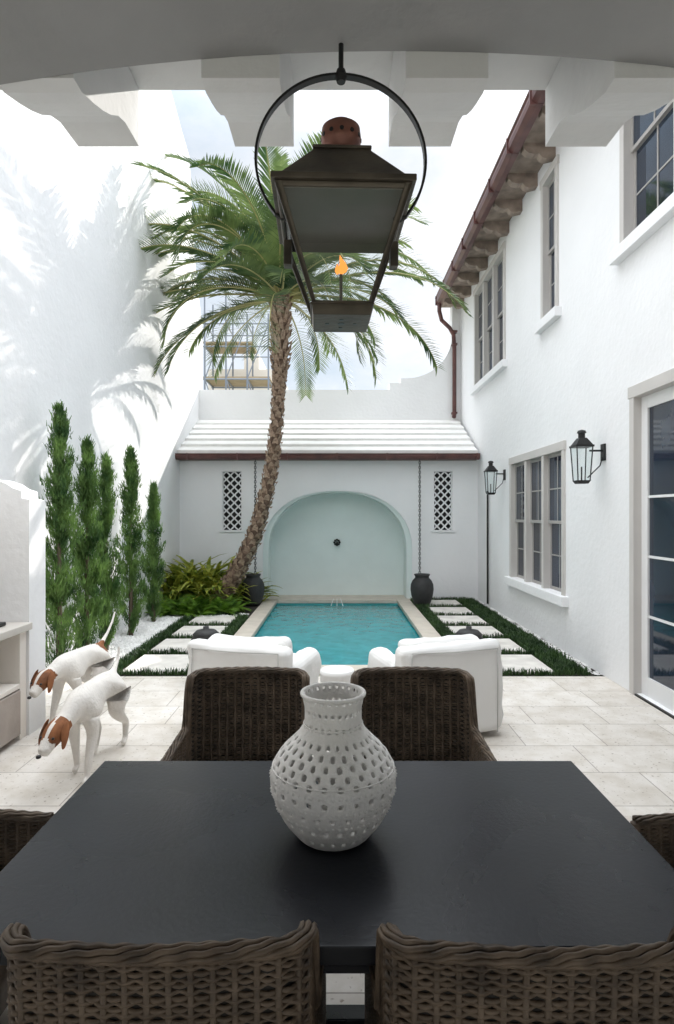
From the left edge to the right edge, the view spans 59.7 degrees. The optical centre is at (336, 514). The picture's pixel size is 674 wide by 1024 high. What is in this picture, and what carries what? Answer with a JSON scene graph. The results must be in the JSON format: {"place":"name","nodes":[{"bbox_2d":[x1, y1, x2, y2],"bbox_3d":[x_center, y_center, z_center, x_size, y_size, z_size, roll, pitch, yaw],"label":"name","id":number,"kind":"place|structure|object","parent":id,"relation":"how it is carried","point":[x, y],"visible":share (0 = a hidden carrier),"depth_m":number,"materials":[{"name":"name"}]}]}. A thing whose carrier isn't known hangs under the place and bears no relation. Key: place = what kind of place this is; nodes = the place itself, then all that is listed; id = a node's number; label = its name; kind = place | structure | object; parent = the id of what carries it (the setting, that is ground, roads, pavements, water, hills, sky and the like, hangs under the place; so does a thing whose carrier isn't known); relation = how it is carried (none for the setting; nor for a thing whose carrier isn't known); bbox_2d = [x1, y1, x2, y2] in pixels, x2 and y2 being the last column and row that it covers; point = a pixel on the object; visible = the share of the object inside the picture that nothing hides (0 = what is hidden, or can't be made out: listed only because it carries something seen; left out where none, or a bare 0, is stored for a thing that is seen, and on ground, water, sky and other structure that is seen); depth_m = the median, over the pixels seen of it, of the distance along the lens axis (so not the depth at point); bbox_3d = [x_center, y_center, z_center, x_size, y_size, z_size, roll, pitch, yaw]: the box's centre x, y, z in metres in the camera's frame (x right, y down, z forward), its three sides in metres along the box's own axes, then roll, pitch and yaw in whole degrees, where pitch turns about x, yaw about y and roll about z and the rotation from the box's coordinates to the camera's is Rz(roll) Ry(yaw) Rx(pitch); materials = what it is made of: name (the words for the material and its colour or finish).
{"place":"outdoors","nodes":[
{"label":"outdoors","id":0,"kind":"place"},
{"bbox_2d":[39,398,88,667],"bbox_3d":[-2.919,0.263,6.196,0.554,2.974,0.561,0,0,26],"label":"italian cypress","id":1,"kind":"object","parent":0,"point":[59,589],"visible":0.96,"depth_m":6.15,"materials":[{"name":"green plant"}]},
{"bbox_2d":[188,626,219,655],"bbox_3d":[-1.370,1.458,6.150,0.360,0.585,0.360,0,0,0],"label":"lidded planter","id":2,"kind":"object","parent":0,"point":[206,632],"visible":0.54,"depth_m":6.07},
{"bbox_2d":[0,676,673,1023],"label":"patio paving","id":3,"kind":"structure","parent":0,"point":[612,741],"depth_m":4.51,"materials":[{"name":"stone"}]},
{"bbox_2d":[0,480,45,747],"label":"outdoor kitchen","id":4,"kind":"object","parent":3,"relation":"on","point":[22,584],"visible":0.99,"depth_m":4.66,"materials":[{"name":"white paint"}]},
{"bbox_2d":[0,690,20,747],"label":"cabinet doors","id":5,"kind":"structure","parent":4,"relation":"in","point":[10,705],"depth_m":4.41,"materials":[{"name":"grey wood"}]},
{"bbox_2d":[0,809,53,1015],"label":"wicker dining chair","id":6,"kind":"object","parent":3,"relation":"on","point":[19,829],"visible":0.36,"depth_m":2.12,"materials":[{"name":"black wicker"}]},
{"bbox_2d":[27,612,115,720],"bbox_3d":[-2.196,1.335,5.021,0.291,0.813,1.232,0,0,7],"label":"pointer dog","id":7,"kind":"object","parent":3,"relation":"on","point":[75,668],"visible":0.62,"depth_m":4.80},
{"bbox_2d":[36,646,130,784],"bbox_3d":[-1.687,1.382,4.014,0.289,0.720,1.097,0,0,0],"label":"pointer dog","id":8,"kind":"object","parent":3,"relation":"on","point":[84,703],"visible":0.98,"depth_m":3.86},
{"bbox_2d":[0,919,325,1023],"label":"wicker dining chair","id":9,"kind":"object","parent":3,"relation":"on","point":[271,980],"visible":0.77,"depth_m":1.10,"materials":[{"name":"black wicker"}]},
{"bbox_2d":[160,666,309,760],"bbox_3d":[-0.453,1.275,2.798,0.672,0.950,0.642,0,0,0],"label":"wicker dining chair","id":10,"kind":"object","parent":3,"relation":"on","point":[246,713],"visible":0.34,"depth_m":3.07,"materials":[{"name":"brown wicker"}]},
{"bbox_2d":[187,633,321,703],"bbox_3d":[-0.677,1.356,4.944,0.955,0.752,0.910,0,0,15],"label":"slipcovered lounge chair","id":11,"kind":"object","parent":3,"relation":"on","point":[218,650],"visible":0.41,"depth_m":4.58,"materials":[{"name":"white fabric"}]},
{"bbox_2d":[0,761,673,1023],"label":"dining table","id":12,"kind":"object","parent":3,"relation":"on","point":[542,853],"visible":0.54,"depth_m":1.67,"materials":[{"name":"black wood"}]},
{"bbox_2d":[269,682,396,850],"bbox_3d":[-0.012,0.774,1.845,0.401,0.445,0.401,0,0,0],"label":"pierced clay vase","id":13,"kind":"object","parent":12,"relation":"on","point":[340,813],"visible":1,"depth_m":1.73,"materials":[{"name":"white ceramic"}]},
{"bbox_2d":[320,665,353,731],"bbox_3d":[0.000,1.500,4.750,0.280,0.500,0.280,0,0,0],"label":"side table","id":14,"kind":"object","parent":3,"relation":"on","point":[336,673],"visible":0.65,"depth_m":4.66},
{"bbox_2d":[350,666,496,760],"bbox_3d":[0.381,1.275,2.798,0.672,0.950,0.642,0,0,1],"label":"wicker dining chair","id":15,"kind":"object","parent":3,"relation":"on","point":[416,713],"visible":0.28,"depth_m":3.07,"materials":[{"name":"black wicker"}]},
{"bbox_2d":[367,634,503,731],"bbox_3d":[0.797,1.360,4.942,0.946,0.752,0.906,0,0,-15],"label":"slipcovered lounge chair","id":16,"kind":"object","parent":3,"relation":"on","point":[478,659],"visible":0.52,"depth_m":4.59,"materials":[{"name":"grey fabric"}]},
{"bbox_2d":[365,922,673,1023],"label":"wicker dining chair","id":17,"kind":"object","parent":3,"relation":"on","point":[409,979],"visible":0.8,"depth_m":1.09,"materials":[{"name":"black wicker"}]},
{"bbox_2d":[630,813,673,868],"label":"wicker dining chair","id":18,"kind":"object","parent":3,"relation":"on","point":[656,831],"visible":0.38,"depth_m":2.10,"materials":[{"name":"black wicker"}]},
{"bbox_2d":[126,600,552,673],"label":"stepping stone path","id":19,"kind":"structure","parent":0,"point":[181,661],"depth_m":7.75,"materials":[{"name":"white stone"}]},
{"bbox_2d":[171,90,528,389],"label":"sky","id":20,"kind":"structure","parent":0,"point":[457,175],"materials":[{"name":"white"}]},
{"bbox_2d":[455,626,482,638],"bbox_3d":[1.380,1.458,6.150,0.360,0.585,0.360,0,0,0],"label":"lidded planter","id":21,"kind":"object","parent":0,"point":[470,630],"visible":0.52,"depth_m":6.09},
{"label":"ground","id":22,"kind":"structure","parent":0,"visible":0},
{"bbox_2d":[0,90,201,666],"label":"tall wall","id":23,"kind":"structure","parent":22,"relation":"on","point":[81,320],"depth_m":7.88,"materials":[{"name":"white paint"}]},
{"bbox_2d":[91,600,262,675],"bbox_3d":[-2.360,1.759,9.231,1.760,0.016,5.738,0,0,0],"label":"soil bed","id":24,"kind":"object","parent":22,"relation":"on","point":[254,608],"depth_m":10.30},
{"bbox_2d":[144,597,188,616],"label":"fern plant","id":25,"kind":"object","parent":24,"relation":"on","point":[164,604],"visible":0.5,"depth_m":10.05,"materials":[{"name":"green plant"}]},
{"bbox_2d":[158,594,197,606],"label":"fern plant","id":26,"kind":"object","parent":24,"relation":"on","point":[174,600],"visible":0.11,"depth_m":10.61,"materials":[{"name":"green plant"}]},
{"bbox_2d":[108,611,249,675],"bbox_3d":[-2.032,1.695,8.270,1.179,0.110,3.889,0,0,0],"label":"grass border","id":27,"kind":"object","parent":24,"relation":"on","point":[236,624],"depth_m":7.82,"materials":[{"name":"green plant"}]},
{"bbox_2d":[161,595,211,617],"bbox_3d":[-2.547,1.588,10.144,1.030,0.391,0.938,0,0,0],"label":"fern plant","id":28,"kind":"object","parent":24,"relation":"on","point":[180,610],"visible":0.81,"depth_m":10.01,"materials":[{"name":"green plant"}]},
{"bbox_2d":[160,564,215,598],"bbox_3d":[-2.976,1.316,11.216,1.687,0.864,1.784,0,0,0],"label":"croton shrub","id":29,"kind":"object","parent":24,"relation":"on","point":[174,566],"visible":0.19,"depth_m":10.97,"materials":[{"name":"green plant"}]},
{"bbox_2d":[159,560,225,601],"bbox_3d":[-2.941,1.303,10.929,1.527,0.884,1.733,0,0,9],"label":"croton shrub","id":30,"kind":"object","parent":24,"relation":"on","point":[176,581],"visible":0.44,"depth_m":10.82,"materials":[{"name":"green plant"}]},
{"bbox_2d":[161,554,228,599],"bbox_3d":[-2.785,1.243,11.532,1.843,1.011,2.200,0,0,0],"label":"croton shrub","id":31,"kind":"object","parent":24,"relation":"on","point":[186,565],"visible":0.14,"depth_m":11.35,"materials":[{"name":"green plant"}]},
{"bbox_2d":[177,593,220,611],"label":"fern plant","id":32,"kind":"object","parent":24,"relation":"on","point":[198,600],"visible":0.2,"depth_m":10.34,"materials":[{"name":"green plant"}]},
{"bbox_2d":[161,556,244,601],"bbox_3d":[-2.637,1.282,11.109,1.804,0.935,1.744,0,0,32],"label":"croton shrub","id":33,"kind":"object","parent":24,"relation":"on","point":[196,576],"visible":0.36,"depth_m":10.91,"materials":[{"name":"green plant"}]},
{"bbox_2d":[177,595,229,616],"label":"fern plant","id":34,"kind":"object","parent":24,"relation":"on","point":[197,607],"visible":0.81,"depth_m":10.11,"materials":[{"name":"green plant"}]},
{"bbox_2d":[187,593,232,612],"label":"fern plant","id":35,"kind":"object","parent":24,"relation":"on","point":[208,602],"visible":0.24,"depth_m":10.37,"materials":[{"name":"green plant"}]},
{"bbox_2d":[178,571,245,602],"bbox_3d":[-2.321,1.405,10.960,1.354,0.734,1.835,0,0,0],"label":"croton shrub","id":36,"kind":"object","parent":24,"relation":"on","point":[215,584],"visible":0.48,"depth_m":10.63,"materials":[{"name":"green plant"}]},
{"bbox_2d":[179,555,256,595],"bbox_3d":[-2.442,1.245,11.487,1.981,1.010,1.740,0,0,0],"label":"croton shrub","id":37,"kind":"object","parent":24,"relation":"on","point":[217,569],"visible":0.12,"depth_m":11.26,"materials":[{"name":"green plant"}]},
{"bbox_2d":[207,594,257,615],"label":"fern plant","id":38,"kind":"object","parent":24,"relation":"on","point":[226,605],"visible":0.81,"depth_m":10.22,"materials":[{"name":"green plant"}]},
{"bbox_2d":[208,571,260,601],"bbox_3d":[-2.084,1.413,11.298,1.356,0.672,1.208,0,0,0],"label":"croton shrub","id":39,"kind":"object","parent":24,"relation":"on","point":[239,594],"visible":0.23,"depth_m":11.12,"materials":[{"name":"green plant"}]},
{"bbox_2d":[231,598,251,611],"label":"fern plant","id":40,"kind":"object","parent":24,"relation":"on","point":[241,608],"visible":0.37,"depth_m":10.60,"materials":[{"name":"green plant"}]},
{"bbox_2d":[242,573,264,606],"bbox_3d":[-1.615,1.446,11.300,0.444,0.608,0.444,0,0,0],"label":"water urn","id":41,"kind":"object","parent":24,"relation":"on","point":[256,592],"visible":0.91,"depth_m":11.15,"materials":[{"name":"black ceramic"}]},
{"bbox_2d":[242,578,280,600],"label":"croton shrub","id":42,"kind":"object","parent":24,"relation":"on","point":[266,596],"visible":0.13,"depth_m":11.86,"materials":[{"name":"green plant"}]},
{"bbox_2d":[203,291,287,389],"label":"window","id":43,"kind":"structure","parent":22,"relation":"on","point":[255,374],"depth_m":18.69,"materials":[{"name":"silver metal"}]},
{"bbox_2d":[130,131,472,600],"bbox_3d":[-1.235,-2.768,10.755,6.452,9.217,5.407,0,0,-33],"label":"palm tree","id":44,"kind":"object","parent":22,"relation":"on","point":[258,248],"visible":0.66,"depth_m":10.36,"materials":[{"name":"green plant"}]},
{"bbox_2d":[175,306,479,599],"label":"pool pavilion","id":45,"kind":"structure","parent":22,"relation":"on","point":[343,519],"depth_m":12.36,"materials":[{"name":"white paint"}]},
{"bbox_2d":[254,459,256,572],"bbox_3d":[-1.640,0.038,11.790,0.038,2.335,0.038,0,0,45],"label":"rain chain","id":46,"kind":"object","parent":45,"relation":"hanging from","point":[255,504],"visible":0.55,"depth_m":11.79,"materials":[{"name":"black metal"}]},
{"bbox_2d":[418,459,420,572],"bbox_3d":[1.660,0.038,11.790,0.038,2.335,0.038,0,0,45],"label":"rain chain","id":47,"kind":"object","parent":45,"relation":"hanging from","point":[420,515],"visible":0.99,"depth_m":11.78,"materials":[{"name":"black metal"}]},
{"bbox_2d":[234,599,440,670],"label":"swimming pool","id":48,"kind":"structure","parent":22,"relation":"in","point":[352,633],"depth_m":9.56,"materials":[{"name":"liquid"}]},
{"bbox_2d":[91,600,601,674],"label":"white gravel","id":49,"kind":"structure","parent":22,"relation":"on","point":[147,629],"depth_m":8.43,"materials":[{"name":"white gravel"}]},
{"bbox_2d":[66,434,109,648],"bbox_3d":[-2.910,0.402,6.804,0.519,2.696,0.508,0,0,0],"label":"italian cypress","id":50,"kind":"object","parent":49,"relation":"on","point":[88,497],"visible":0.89,"depth_m":6.77,"materials":[{"name":"green plant"}]},
{"bbox_2d":[89,449,128,649],"bbox_3d":[-2.949,0.457,7.441,0.457,2.586,0.526,0,0,34],"label":"italian cypress","id":51,"kind":"object","parent":49,"relation":"on","point":[109,584],"visible":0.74,"depth_m":7.41,"materials":[{"name":"green plant"}]},
{"bbox_2d":[112,444,149,635],"bbox_3d":[-2.925,0.369,8.368,0.514,2.762,0.479,0,0,0],"label":"italian cypress","id":52,"kind":"object","parent":49,"relation":"on","point":[128,494],"visible":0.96,"depth_m":8.31,"materials":[{"name":"green plant"}]},
{"bbox_2d":[139,479,165,621],"bbox_3d":[-2.966,0.592,9.447,0.460,2.316,0.441,0,0,0],"label":"italian cypress","id":53,"kind":"object","parent":49,"relation":"on","point":[153,571],"visible":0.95,"depth_m":9.40,"materials":[{"name":"green plant"}]},
{"bbox_2d":[411,601,602,675],"bbox_3d":[2.190,1.759,9.231,1.420,0.016,5.738,0,0,0],"label":"soil bed","id":54,"kind":"object","parent":22,"relation":"on","point":[592,670],"visible":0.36,"depth_m":6.62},
{"bbox_2d":[410,573,433,604],"bbox_3d":[1.635,1.446,11.300,0.444,0.608,0.444,0,0,0],"label":"water urn","id":55,"kind":"object","parent":54,"relation":"on","point":[422,588],"visible":0.93,"depth_m":11.14,"materials":[{"name":"black ceramic"}]},
{"bbox_2d":[410,596,590,675],"bbox_3d":[2.133,1.693,9.197,1.372,0.113,5.730,0,0,0],"label":"grass border","id":56,"kind":"object","parent":54,"relation":"on","point":[558,663],"depth_m":8.25,"materials":[{"name":"green plant"}]},
{"bbox_2d":[461,131,673,690],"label":"wall","id":57,"kind":"structure","parent":22,"relation":"on","point":[595,351],"depth_m":7.00,"materials":[{"name":"white paint"}]},
{"bbox_2d":[0,0,673,146],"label":"covered porch","id":58,"kind":"object","parent":57,"relation":"attached to","point":[599,72],"visible":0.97,"depth_m":1.94,"materials":[{"name":"grey paint"}]},
{"bbox_2d":[254,43,426,332],"bbox_3d":[0.013,-1.086,1.920,0.562,0.928,0.426,0,0,-2],"label":"hanging gas lantern","id":59,"kind":"object","parent":58,"relation":"hanging from","point":[340,188],"visible":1,"depth_m":1.86,"materials":[{"name":"brown metal"}]},
{"bbox_2d":[437,303,456,417],"bbox_3d":[2.559,-3.557,13.662,0.542,2.632,0.184,0,0,-18],"label":"copper downspout","id":60,"kind":"object","parent":57,"relation":"attached to","point":[453,334],"visible":1,"depth_m":13.67,"materials":[{"name":"brown metal"}]},
{"bbox_2d":[487,491,488,603],"bbox_3d":[2.870,0.625,11.200,0.033,2.150,0.033,0,0,22],"label":"black conduit","id":61,"kind":"object","parent":57,"relation":"attached to","point":[488,549],"visible":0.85,"depth_m":11.19,"materials":[{"name":"metal"}]},
{"bbox_2d":[441,102,544,307],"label":"soffit boards","id":62,"kind":"object","parent":57,"relation":"attached to","point":[522,163],"depth_m":9.02,"materials":[{"name":"brown wood"}]},
{"bbox_2d":[484,461,505,494],"bbox_3d":[2.729,-0.637,10.150,0.343,0.585,0.196,0,0,0],"label":"wall lantern","id":63,"kind":"object","parent":57,"relation":"attached to","point":[490,468],"depth_m":10.11,"materials":[{"name":"black metal"}]},
{"bbox_2d":[444,106,555,308],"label":"rafter tails","id":64,"kind":"object","parent":57,"relation":"attached to","point":[540,153],"visible":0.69,"depth_m":9.25,"materials":[{"name":"brown wood"}]},
{"bbox_2d":[435,90,543,304],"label":"gutter hangers","id":65,"kind":"object","parent":64,"relation":"attached to","point":[531,103],"visible":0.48,"depth_m":8.84,"materials":[{"name":"brown metal"}]},
{"bbox_2d":[436,90,544,306],"bbox_3d":[2.360,-4.945,7.350,0.160,0.190,12.700,0,0,0],"label":"eave gutter","id":66,"kind":"object","parent":65,"relation":"attached to","point":[523,125],"visible":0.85,"depth_m":8.56,"materials":[{"name":"orange metal"}]},
{"bbox_2d":[470,192,673,714],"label":"window sills","id":67,"kind":"structure","parent":57,"relation":"attached to","point":[656,219],"depth_m":6.04,"materials":[{"name":"white paint"}]},
{"bbox_2d":[634,694,673,718],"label":"door hardware","id":68,"kind":"object","parent":67,"relation":"attached to","point":[655,706],"depth_m":5.33,"materials":[{"name":"metal"}]},
{"bbox_2d":[473,99,673,694],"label":"window casings","id":69,"kind":"object","parent":57,"relation":"attached to","point":[649,386],"depth_m":7.68,"materials":[{"name":"beige wood"}]},
{"bbox_2d":[478,100,673,711],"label":"sashes","id":70,"kind":"object","parent":69,"relation":"in","point":[658,692],"visible":0.54,"depth_m":5.66,"materials":[{"name":"paint"}]},
{"bbox_2d":[479,103,673,689],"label":"glass panes","id":71,"kind":"object","parent":70,"relation":"in","point":[662,537],"visible":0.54,"depth_m":5.50,"materials":[{"name":"grey glass"}]},
{"bbox_2d":[569,430,605,483],"bbox_3d":[2.729,-0.627,6.380,0.343,0.585,0.196,0,0,0],"label":"wall lantern","id":72,"kind":"object","parent":57,"relation":"attached to","point":[581,441],"depth_m":6.34,"materials":[{"name":"black metal"}]}
]}

